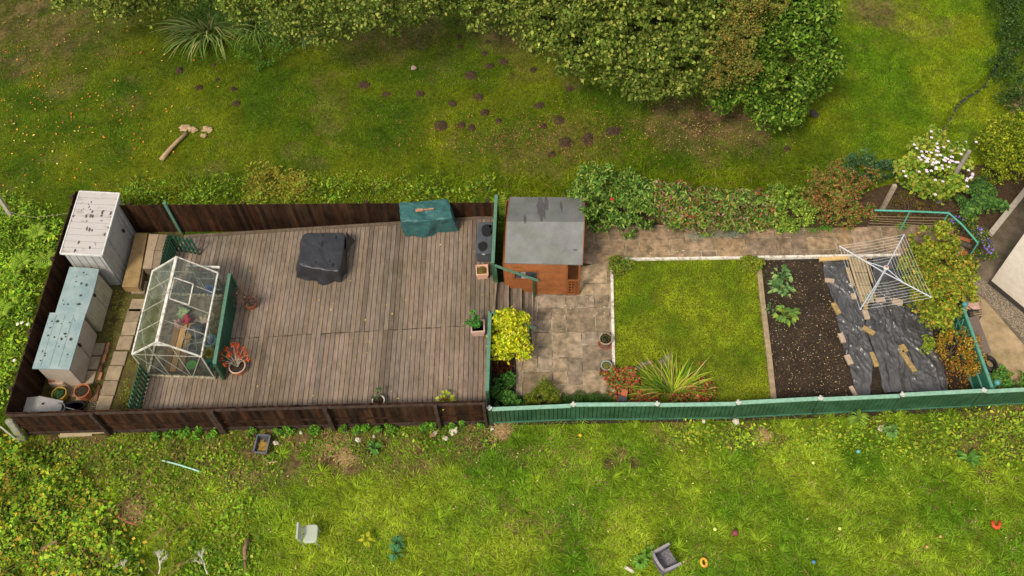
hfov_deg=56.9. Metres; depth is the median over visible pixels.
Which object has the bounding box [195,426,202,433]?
weed
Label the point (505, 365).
fallen leaves
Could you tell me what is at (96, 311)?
door
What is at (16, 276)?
fern
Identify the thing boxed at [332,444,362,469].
dry grass
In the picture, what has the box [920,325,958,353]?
yellow plant
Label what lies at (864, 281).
paving slab
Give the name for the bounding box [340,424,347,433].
weed
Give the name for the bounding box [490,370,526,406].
shrub
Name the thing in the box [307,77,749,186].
fallen leaves
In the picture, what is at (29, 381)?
board fence
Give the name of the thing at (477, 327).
square planter
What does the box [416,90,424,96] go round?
molehill
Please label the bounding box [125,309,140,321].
paving slab
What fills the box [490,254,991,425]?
garden soil
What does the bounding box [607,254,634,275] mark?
sedum
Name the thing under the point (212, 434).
weed
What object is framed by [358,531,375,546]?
weed
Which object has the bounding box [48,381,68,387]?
stone block
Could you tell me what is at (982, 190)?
rose bush
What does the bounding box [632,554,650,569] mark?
weed
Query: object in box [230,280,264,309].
plant pot
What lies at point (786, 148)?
molehill
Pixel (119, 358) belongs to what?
paving slab
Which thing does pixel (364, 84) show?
molehill
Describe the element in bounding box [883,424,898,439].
weed
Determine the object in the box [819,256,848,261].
plank
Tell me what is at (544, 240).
wooden shed
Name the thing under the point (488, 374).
deck railing
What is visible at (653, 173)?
long grass
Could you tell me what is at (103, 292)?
door
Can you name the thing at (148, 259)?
landing slab
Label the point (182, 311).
bag
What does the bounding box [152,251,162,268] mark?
landing slab
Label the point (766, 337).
bed kerb
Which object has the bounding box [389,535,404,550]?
weed
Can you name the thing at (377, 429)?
weed
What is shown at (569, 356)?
patio
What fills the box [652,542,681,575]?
armchair
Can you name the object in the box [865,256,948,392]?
plastic sheet
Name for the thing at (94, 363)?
paving slab
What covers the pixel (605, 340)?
plant pot
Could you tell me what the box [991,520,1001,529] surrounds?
toy arch
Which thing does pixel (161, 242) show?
landing slab
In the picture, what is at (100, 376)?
brick
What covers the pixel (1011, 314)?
drive path
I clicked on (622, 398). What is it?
block
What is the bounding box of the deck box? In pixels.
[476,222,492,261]
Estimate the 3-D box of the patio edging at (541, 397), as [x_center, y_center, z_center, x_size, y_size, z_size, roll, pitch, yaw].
[1.273,3.044,26.747,3.068,0.140,1.030,19,60,14]
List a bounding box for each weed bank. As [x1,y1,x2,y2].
[0,184,63,408]
[108,165,509,222]
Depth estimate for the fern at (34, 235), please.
30.39 m
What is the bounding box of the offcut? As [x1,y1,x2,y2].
[59,432,103,437]
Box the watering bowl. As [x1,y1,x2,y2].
[186,360,196,368]
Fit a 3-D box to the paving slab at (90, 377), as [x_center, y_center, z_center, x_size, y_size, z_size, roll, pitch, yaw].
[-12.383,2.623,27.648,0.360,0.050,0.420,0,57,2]
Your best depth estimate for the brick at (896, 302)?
27.92 m
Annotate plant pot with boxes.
[51,387,67,401]
[74,384,91,400]
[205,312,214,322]
[219,342,251,375]
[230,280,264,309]
[370,386,384,402]
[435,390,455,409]
[598,333,611,349]
[600,361,611,370]
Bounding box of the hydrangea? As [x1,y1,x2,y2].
[897,219,980,329]
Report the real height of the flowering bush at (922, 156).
2.153 m
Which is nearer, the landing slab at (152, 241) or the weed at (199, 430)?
the weed at (199, 430)
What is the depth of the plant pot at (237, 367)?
26.54 m
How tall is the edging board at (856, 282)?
0.050 m
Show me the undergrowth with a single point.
(1014, 6)
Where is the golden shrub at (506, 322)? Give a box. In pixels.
[486,306,533,364]
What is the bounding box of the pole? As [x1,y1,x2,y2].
[936,150,970,203]
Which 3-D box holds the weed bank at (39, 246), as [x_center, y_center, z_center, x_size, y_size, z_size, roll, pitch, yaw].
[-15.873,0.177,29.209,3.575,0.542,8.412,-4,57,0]
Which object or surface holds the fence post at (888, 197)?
on the ground at (730, 126)
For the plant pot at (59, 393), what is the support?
on the yard soil at (152, 313)
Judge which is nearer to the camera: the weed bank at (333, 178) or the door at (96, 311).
the door at (96, 311)
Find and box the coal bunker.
[23,396,63,411]
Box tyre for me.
[984,355,997,372]
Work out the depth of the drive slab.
27.17 m
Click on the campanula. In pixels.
(981, 234)
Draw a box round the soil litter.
[765,261,847,397]
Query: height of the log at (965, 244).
0.171 m
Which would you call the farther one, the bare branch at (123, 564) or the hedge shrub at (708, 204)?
the hedge shrub at (708, 204)
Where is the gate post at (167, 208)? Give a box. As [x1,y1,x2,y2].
[163,201,181,233]
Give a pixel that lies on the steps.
(517, 299)
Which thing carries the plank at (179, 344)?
in the greenhouse
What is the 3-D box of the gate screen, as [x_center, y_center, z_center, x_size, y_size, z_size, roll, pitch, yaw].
[12.875,1.780,26.357,0.240,1.240,2.656,-4,57,0]
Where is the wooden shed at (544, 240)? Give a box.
[503,196,584,294]
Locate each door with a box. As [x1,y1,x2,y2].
[70,345,89,382]
[78,320,96,356]
[87,296,106,328]
[94,275,112,307]
[108,215,132,265]
[185,265,221,290]
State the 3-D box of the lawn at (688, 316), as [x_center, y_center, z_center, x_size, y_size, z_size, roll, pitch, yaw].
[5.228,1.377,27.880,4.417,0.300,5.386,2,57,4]
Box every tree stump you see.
[178,124,191,131]
[188,126,197,132]
[201,126,212,132]
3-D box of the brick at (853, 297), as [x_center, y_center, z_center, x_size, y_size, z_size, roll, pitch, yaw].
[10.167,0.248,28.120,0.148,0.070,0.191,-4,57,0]
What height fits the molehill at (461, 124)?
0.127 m
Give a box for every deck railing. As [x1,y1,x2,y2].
[213,273,239,379]
[485,311,491,405]
[491,194,498,280]
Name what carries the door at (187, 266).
in the greenhouse
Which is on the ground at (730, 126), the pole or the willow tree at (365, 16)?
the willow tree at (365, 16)
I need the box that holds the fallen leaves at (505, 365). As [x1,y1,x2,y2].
[492,359,513,374]
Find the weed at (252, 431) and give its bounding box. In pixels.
[246,426,257,435]
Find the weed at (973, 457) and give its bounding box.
[955,449,981,467]
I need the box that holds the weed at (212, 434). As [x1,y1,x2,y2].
[205,428,217,439]
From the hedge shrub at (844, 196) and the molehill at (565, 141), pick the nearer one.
the hedge shrub at (844, 196)
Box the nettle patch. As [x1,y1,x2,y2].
[166,0,312,71]
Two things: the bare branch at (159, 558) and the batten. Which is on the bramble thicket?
the bare branch at (159, 558)
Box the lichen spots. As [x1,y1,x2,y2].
[537,242,891,322]
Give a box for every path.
[583,224,964,264]
[966,275,1023,338]
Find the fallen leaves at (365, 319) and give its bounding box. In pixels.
[257,230,482,404]
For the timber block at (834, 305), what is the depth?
27.88 m
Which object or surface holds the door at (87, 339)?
in the storage shed at (65, 348)
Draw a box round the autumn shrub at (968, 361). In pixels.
[934,325,987,378]
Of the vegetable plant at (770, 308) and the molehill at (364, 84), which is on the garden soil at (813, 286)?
the vegetable plant at (770, 308)
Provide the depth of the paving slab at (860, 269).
28.68 m
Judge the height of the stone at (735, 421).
0.123 m
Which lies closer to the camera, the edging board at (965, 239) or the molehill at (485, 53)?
the edging board at (965, 239)
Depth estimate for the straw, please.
26.17 m
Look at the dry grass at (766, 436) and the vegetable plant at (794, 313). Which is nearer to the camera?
the dry grass at (766, 436)
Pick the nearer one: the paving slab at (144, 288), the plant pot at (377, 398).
the plant pot at (377, 398)
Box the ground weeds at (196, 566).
[31,436,274,575]
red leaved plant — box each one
[599,365,640,401]
[627,361,717,402]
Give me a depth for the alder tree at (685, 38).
28.93 m
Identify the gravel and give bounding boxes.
[84,388,100,409]
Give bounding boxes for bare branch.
[115,559,126,568]
[153,550,168,573]
[193,549,207,573]
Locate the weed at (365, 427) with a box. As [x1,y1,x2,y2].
[360,423,369,432]
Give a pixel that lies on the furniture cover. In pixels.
(440, 217)
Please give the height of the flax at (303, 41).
0.600 m
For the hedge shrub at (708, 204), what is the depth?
29.04 m
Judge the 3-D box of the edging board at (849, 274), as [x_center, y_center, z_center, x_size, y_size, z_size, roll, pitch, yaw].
[10.206,-0.330,28.528,0.090,0.050,0.667,-5,57,-1]
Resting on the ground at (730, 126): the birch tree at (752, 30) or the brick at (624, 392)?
the birch tree at (752, 30)
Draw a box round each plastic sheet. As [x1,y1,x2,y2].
[822,261,873,395]
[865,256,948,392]
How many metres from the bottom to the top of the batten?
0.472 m
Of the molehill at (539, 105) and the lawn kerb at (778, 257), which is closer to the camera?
the lawn kerb at (778, 257)
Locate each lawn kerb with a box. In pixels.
[610,270,615,395]
[625,253,900,260]
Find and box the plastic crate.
[253,434,270,453]
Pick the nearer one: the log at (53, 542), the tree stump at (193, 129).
the log at (53, 542)
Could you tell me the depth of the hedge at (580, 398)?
26.47 m
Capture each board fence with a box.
[4,192,77,431]
[6,400,488,436]
[75,191,493,231]
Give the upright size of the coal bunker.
0.648 m
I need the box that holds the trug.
[64,400,84,410]
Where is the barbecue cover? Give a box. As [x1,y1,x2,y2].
[296,232,354,284]
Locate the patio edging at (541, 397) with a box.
[514,362,602,399]
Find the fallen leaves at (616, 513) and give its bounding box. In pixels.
[3,444,1020,574]
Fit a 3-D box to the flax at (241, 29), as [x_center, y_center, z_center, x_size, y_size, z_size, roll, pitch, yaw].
[-9.690,-9.941,35.363,3.730,0.746,3.395,-4,57,0]
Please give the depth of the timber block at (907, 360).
26.83 m
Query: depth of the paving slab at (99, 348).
28.14 m
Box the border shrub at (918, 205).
[877,187,963,223]
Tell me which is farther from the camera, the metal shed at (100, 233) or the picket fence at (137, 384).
the metal shed at (100, 233)
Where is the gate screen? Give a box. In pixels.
[952,301,1000,388]
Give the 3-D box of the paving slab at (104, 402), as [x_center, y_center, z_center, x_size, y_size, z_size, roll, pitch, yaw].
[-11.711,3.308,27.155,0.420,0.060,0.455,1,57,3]
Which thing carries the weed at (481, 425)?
on the ground at (730, 126)
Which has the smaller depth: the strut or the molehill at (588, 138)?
the strut
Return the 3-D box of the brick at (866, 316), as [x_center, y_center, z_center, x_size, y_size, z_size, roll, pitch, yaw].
[10.402,0.782,27.760,0.159,0.070,0.305,-4,57,0]
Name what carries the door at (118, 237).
in the metal shed at (100, 233)
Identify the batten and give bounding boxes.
[0,426,19,441]
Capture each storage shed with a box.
[32,313,96,384]
[55,267,112,331]
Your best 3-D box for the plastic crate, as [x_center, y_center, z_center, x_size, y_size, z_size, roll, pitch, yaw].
[-6.900,4.355,26.147,0.400,0.231,0.561,3,57,4]
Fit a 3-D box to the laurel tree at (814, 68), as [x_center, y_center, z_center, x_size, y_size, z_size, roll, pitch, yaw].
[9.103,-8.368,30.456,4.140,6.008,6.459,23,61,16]
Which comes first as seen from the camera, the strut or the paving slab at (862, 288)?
the strut
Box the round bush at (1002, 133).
[973,107,1023,186]
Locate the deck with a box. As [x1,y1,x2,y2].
[142,216,496,413]
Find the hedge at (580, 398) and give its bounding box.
[560,389,616,403]
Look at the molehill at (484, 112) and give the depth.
32.87 m
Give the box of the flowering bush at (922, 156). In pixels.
[892,123,976,204]
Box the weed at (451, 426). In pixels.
[448,422,457,429]
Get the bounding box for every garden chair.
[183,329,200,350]
[295,522,319,547]
[965,301,981,319]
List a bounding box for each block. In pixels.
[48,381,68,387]
[144,234,170,275]
[618,395,626,401]
[831,302,840,314]
[862,325,874,335]
[869,352,878,366]
[898,344,907,352]
[899,351,916,372]
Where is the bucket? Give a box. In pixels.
[205,285,213,294]
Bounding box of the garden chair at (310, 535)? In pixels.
[295,522,319,547]
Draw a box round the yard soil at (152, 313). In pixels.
[41,232,183,435]
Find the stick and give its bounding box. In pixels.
[415,208,433,211]
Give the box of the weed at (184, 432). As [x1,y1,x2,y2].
[176,426,190,438]
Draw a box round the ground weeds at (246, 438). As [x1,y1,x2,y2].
[20,423,501,479]
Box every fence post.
[0,195,12,216]
[880,184,896,209]
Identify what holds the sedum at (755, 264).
on the lawn at (688, 316)
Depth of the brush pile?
31.69 m
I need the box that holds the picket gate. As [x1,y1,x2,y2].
[168,234,199,254]
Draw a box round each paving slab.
[65,385,77,396]
[84,371,96,383]
[88,357,100,369]
[92,343,105,355]
[95,395,113,409]
[100,381,118,395]
[105,366,122,380]
[110,351,127,365]
[116,336,133,349]
[121,322,137,335]
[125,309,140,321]
[129,299,144,311]
[131,281,147,293]
[851,258,865,264]
[853,265,866,272]
[855,273,869,285]
[859,286,871,295]
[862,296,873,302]
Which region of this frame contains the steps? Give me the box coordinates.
[496,282,532,325]
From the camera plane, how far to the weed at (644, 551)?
24.00 m
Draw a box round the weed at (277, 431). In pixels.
[273,427,282,435]
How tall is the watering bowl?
0.120 m
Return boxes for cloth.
[173,318,182,328]
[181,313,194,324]
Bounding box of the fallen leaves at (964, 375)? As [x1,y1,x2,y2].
[941,360,989,389]
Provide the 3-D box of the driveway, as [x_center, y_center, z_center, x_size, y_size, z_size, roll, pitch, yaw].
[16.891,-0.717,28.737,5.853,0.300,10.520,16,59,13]
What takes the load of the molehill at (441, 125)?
on the ground at (730, 126)
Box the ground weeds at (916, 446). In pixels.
[653,404,1023,474]
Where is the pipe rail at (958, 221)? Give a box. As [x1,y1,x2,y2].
[870,209,978,254]
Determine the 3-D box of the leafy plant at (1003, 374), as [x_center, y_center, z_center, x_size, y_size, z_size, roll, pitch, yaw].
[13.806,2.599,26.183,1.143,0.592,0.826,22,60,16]
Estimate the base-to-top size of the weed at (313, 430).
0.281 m
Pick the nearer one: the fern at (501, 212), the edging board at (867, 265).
the edging board at (867, 265)
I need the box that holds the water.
[939,48,1019,131]
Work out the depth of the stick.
28.52 m
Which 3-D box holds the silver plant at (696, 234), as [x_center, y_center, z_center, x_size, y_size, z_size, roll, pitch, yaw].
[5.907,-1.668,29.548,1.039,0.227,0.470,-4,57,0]
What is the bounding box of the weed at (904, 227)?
[894,223,909,229]
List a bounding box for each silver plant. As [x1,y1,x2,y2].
[686,230,716,241]
[715,230,745,238]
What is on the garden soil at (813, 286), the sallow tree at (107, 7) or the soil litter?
the soil litter
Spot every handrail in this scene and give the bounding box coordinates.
[490,311,535,342]
[494,264,538,297]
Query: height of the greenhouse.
2.042 m
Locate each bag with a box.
[176,305,189,318]
[188,322,204,338]
[207,333,216,343]
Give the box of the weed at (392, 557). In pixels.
[388,548,402,561]
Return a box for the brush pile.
[1004,85,1023,114]
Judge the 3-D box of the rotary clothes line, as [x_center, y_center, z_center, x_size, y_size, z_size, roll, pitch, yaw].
[10.419,0.049,27.132,2.078,2.023,2.405,-4,57,0]
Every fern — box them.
[0,265,22,285]
[0,295,15,316]
[7,249,32,269]
[23,220,47,241]
[30,247,54,271]
[485,192,507,214]
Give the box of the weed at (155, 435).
[150,431,159,441]
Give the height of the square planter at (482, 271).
0.321 m
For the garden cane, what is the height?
0.048 m
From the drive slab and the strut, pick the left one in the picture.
the strut
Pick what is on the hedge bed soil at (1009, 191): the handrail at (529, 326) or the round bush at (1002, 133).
the round bush at (1002, 133)
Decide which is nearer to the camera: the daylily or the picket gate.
the daylily
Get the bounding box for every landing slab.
[143,250,154,268]
[146,234,158,250]
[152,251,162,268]
[155,234,166,250]
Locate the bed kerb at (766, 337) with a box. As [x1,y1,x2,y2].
[757,269,775,398]
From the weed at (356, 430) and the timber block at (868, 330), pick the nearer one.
the weed at (356, 430)
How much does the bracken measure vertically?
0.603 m
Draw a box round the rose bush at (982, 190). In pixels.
[954,174,1009,220]
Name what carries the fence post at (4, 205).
on the ground at (730, 126)
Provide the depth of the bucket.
27.36 m
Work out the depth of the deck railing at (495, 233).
28.26 m
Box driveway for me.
[966,198,1023,343]
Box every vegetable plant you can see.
[764,300,777,313]
[768,278,796,296]
[771,264,792,285]
[771,305,800,326]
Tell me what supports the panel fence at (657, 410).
on the garden soil at (813, 286)
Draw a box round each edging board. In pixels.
[846,267,854,286]
[848,257,862,301]
[864,257,872,282]
[951,234,970,242]
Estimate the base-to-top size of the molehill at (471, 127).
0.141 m
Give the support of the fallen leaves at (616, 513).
on the ground at (730, 126)
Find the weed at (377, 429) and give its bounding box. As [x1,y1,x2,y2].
[373,425,381,433]
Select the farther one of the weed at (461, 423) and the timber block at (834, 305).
the timber block at (834, 305)
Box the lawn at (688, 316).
[614,259,769,402]
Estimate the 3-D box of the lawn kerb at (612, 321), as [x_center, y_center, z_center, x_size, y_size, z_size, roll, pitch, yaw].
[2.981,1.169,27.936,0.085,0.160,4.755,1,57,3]
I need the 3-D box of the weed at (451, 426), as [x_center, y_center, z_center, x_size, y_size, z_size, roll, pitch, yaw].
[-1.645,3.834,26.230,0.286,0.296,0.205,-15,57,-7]
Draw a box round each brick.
[94,393,98,401]
[98,372,103,379]
[621,389,627,396]
[824,278,833,282]
[837,333,845,342]
[844,354,853,364]
[849,385,857,395]
[850,293,856,299]
[862,310,869,319]
[875,297,885,302]
[892,297,902,305]
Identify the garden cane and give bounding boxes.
[162,460,199,471]
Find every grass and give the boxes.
[0,0,1023,256]
[117,155,848,209]
[117,491,155,525]
[316,430,359,462]
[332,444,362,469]
[485,423,513,446]
[749,424,775,447]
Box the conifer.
[523,375,561,405]
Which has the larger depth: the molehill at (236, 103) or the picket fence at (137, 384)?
the molehill at (236, 103)
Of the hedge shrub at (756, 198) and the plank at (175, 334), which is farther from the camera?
the hedge shrub at (756, 198)
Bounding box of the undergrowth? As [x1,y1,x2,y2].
[985,0,1023,118]
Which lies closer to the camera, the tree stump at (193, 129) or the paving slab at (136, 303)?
the paving slab at (136, 303)
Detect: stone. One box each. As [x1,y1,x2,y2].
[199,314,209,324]
[449,427,456,435]
[624,566,634,572]
[640,362,648,367]
[732,418,739,424]
[809,110,818,117]
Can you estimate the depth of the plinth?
29.45 m
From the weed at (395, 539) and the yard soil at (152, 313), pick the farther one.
the yard soil at (152, 313)
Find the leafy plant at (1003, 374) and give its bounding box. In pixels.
[990,365,1023,388]
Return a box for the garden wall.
[987,188,1023,237]
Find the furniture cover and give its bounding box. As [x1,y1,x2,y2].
[399,199,459,237]
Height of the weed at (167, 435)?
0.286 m
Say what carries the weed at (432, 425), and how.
on the ground at (730, 126)
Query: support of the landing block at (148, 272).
on the yard soil at (152, 313)
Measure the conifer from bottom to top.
0.930 m
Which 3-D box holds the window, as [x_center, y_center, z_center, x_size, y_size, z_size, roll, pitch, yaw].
[0.407,-0.382,27.793,0.747,0.480,0.115,-4,57,0]
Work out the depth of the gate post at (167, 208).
29.74 m
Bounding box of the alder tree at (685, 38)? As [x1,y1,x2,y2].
[446,0,767,104]
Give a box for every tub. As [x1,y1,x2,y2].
[204,348,213,358]
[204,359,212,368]
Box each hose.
[185,342,207,354]
[202,334,216,347]
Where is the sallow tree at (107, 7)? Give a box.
[46,0,204,28]
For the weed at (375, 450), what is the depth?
25.88 m
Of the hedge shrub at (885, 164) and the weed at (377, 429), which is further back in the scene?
the hedge shrub at (885, 164)
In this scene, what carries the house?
on the driveway
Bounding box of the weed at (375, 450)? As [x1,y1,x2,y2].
[367,440,382,454]
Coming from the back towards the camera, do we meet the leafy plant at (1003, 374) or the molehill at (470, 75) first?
the molehill at (470, 75)
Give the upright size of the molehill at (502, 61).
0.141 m
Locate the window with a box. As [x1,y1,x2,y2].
[513,270,538,279]
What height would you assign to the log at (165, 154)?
0.169 m
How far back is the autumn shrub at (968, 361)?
26.29 m
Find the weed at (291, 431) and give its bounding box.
[282,425,295,437]
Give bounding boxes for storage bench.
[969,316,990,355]
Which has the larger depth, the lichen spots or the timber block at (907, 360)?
the lichen spots
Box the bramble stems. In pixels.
[0,465,201,575]
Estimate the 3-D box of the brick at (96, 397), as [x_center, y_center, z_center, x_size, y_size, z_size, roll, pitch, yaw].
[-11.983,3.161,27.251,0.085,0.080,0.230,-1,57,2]
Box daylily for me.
[624,350,720,401]
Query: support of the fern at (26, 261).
on the weed bank at (39, 246)
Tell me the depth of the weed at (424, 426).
26.24 m
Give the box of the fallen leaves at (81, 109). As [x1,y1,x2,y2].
[1,0,242,218]
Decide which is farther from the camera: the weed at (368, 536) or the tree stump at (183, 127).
the tree stump at (183, 127)
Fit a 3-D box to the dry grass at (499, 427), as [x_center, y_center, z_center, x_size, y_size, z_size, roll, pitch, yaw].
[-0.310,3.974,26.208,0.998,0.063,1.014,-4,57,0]
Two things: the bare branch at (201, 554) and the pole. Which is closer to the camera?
the bare branch at (201, 554)
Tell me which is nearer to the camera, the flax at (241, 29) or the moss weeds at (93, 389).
the moss weeds at (93, 389)
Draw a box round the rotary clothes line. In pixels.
[839,234,931,309]
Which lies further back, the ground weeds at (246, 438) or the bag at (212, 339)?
the bag at (212, 339)
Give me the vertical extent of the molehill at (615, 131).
0.157 m
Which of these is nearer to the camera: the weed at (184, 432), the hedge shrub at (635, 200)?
the weed at (184, 432)
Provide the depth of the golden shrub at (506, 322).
26.43 m
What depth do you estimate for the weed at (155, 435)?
26.37 m
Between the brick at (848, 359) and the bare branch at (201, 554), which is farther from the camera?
the brick at (848, 359)
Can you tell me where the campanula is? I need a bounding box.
[942,214,998,260]
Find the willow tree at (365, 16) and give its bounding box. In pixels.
[194,0,452,50]
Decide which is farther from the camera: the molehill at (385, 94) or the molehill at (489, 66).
the molehill at (489, 66)
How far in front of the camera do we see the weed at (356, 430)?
26.22 m
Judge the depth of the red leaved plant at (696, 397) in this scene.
26.43 m
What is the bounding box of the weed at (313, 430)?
[308,424,320,435]
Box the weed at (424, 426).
[419,422,428,431]
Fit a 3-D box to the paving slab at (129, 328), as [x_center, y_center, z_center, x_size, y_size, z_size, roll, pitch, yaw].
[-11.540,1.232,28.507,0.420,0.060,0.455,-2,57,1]
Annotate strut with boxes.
[5,419,27,441]
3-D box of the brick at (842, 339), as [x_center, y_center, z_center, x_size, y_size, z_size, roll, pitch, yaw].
[9.554,1.449,27.361,0.151,0.070,0.304,-9,57,-3]
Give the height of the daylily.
0.732 m
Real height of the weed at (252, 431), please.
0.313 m
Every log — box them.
[41,540,57,550]
[159,132,187,160]
[243,538,248,572]
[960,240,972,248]
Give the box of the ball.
[732,530,737,535]
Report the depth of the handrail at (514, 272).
27.67 m
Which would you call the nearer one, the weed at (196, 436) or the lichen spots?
the weed at (196, 436)
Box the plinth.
[122,233,147,291]
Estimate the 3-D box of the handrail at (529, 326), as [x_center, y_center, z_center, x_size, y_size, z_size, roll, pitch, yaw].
[0.043,1.137,27.211,1.300,1.464,0.095,6,57,7]
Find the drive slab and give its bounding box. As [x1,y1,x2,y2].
[973,294,1023,387]
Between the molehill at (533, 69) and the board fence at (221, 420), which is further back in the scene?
the molehill at (533, 69)
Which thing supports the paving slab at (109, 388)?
on the yard soil at (152, 313)
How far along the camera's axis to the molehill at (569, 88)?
33.34 m
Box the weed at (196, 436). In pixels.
[191,432,200,440]
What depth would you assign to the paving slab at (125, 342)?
28.20 m
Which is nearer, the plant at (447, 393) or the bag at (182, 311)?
the plant at (447, 393)
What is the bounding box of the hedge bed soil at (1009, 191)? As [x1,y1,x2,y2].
[585,162,1023,253]
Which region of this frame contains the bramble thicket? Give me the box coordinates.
[0,432,156,575]
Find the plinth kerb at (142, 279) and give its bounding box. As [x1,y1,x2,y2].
[139,233,149,290]
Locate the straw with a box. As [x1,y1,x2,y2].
[257,440,268,454]
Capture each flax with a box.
[152,1,263,60]
[202,6,290,61]
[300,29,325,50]
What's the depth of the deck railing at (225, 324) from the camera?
27.00 m
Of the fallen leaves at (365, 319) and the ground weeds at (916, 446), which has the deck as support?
the fallen leaves at (365, 319)
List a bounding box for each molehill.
[175,67,183,73]
[194,85,202,90]
[231,100,240,106]
[358,81,370,88]
[382,91,390,96]
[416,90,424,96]
[434,120,447,130]
[448,100,456,106]
[458,122,465,127]
[464,71,476,79]
[467,124,474,130]
[473,93,482,100]
[480,109,489,115]
[481,51,488,55]
[485,63,493,68]
[498,58,508,64]
[530,67,536,72]
[533,101,544,108]
[547,151,555,156]
[553,116,564,124]
[558,136,572,147]
[566,86,574,91]
[580,132,594,145]
[605,126,621,135]
[783,146,790,151]
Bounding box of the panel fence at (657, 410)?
[487,388,1023,424]
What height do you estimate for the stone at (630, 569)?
0.138 m
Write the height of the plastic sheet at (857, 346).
0.145 m
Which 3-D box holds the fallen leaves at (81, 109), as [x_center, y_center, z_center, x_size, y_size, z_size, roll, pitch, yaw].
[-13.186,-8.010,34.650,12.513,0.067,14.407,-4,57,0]
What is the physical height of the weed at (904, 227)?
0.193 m
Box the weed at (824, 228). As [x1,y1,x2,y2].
[819,225,833,232]
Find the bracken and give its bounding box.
[238,161,314,203]
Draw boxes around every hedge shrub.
[565,161,622,233]
[605,166,659,239]
[643,177,696,231]
[673,183,749,237]
[729,184,785,233]
[764,181,819,233]
[798,158,882,230]
[841,148,901,184]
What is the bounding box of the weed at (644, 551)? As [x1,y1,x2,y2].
[641,545,653,558]
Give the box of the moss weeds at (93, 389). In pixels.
[82,289,128,410]
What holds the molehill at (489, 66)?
on the ground at (730, 126)
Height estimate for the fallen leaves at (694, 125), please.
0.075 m
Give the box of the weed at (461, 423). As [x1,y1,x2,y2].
[458,420,464,427]
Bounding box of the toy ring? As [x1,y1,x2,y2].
[700,557,707,567]
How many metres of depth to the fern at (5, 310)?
28.82 m
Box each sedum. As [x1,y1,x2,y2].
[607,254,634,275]
[739,254,765,273]
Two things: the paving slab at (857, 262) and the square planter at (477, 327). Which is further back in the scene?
the paving slab at (857, 262)
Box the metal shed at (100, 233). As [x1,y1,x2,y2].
[60,191,135,285]
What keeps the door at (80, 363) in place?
in the storage shed at (65, 348)
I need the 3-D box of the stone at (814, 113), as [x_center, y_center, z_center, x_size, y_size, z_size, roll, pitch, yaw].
[10.317,-5.943,32.222,0.320,0.185,0.312,2,57,4]
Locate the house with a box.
[988,234,1023,312]
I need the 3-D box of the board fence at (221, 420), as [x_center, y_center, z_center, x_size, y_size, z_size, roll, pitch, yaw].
[-7.185,3.626,25.943,13.023,1.392,0.170,-2,57,1]
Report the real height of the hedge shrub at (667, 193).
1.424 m
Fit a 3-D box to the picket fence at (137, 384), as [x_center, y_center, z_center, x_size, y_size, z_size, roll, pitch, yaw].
[-10.320,2.844,26.141,0.087,0.850,1.260,0,57,2]
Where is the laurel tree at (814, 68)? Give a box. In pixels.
[700,0,847,134]
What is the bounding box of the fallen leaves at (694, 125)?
[607,91,811,168]
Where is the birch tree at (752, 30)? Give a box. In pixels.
[700,0,792,97]
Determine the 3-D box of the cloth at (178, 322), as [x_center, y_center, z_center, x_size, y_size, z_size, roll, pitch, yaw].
[-9.692,1.089,27.530,0.224,0.651,0.220,-4,57,0]
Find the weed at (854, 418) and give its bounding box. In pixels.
[847,409,870,427]
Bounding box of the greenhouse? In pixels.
[131,256,225,378]
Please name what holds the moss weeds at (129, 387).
on the yard soil at (152, 313)
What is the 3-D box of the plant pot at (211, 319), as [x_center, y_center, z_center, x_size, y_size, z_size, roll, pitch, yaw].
[-8.704,0.865,27.313,0.280,0.200,0.280,-4,57,0]
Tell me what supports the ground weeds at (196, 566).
on the ground at (730, 126)
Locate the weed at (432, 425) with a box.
[428,422,436,430]
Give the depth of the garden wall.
29.17 m
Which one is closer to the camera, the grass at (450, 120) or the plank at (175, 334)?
the plank at (175, 334)
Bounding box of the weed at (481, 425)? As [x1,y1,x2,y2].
[476,422,485,428]
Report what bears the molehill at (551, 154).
on the ground at (730, 126)
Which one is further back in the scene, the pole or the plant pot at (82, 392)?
the pole
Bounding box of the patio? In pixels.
[516,261,612,396]
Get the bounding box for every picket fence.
[128,364,149,408]
[158,235,176,285]
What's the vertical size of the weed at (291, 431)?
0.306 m
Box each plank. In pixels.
[163,326,179,370]
[169,323,187,371]
[177,323,194,371]
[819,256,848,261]
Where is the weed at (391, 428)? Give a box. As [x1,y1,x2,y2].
[384,422,397,435]
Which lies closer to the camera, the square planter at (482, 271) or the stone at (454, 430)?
the stone at (454, 430)
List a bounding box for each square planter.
[463,310,484,335]
[476,264,488,278]
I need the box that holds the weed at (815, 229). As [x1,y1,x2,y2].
[806,226,820,233]
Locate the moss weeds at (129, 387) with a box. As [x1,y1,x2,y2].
[116,357,145,409]
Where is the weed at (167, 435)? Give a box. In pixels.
[162,429,173,439]
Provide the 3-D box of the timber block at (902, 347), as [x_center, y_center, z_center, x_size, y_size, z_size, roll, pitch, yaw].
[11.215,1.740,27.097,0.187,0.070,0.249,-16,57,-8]
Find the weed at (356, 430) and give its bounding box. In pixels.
[351,424,361,435]
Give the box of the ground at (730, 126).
[0,0,1023,575]

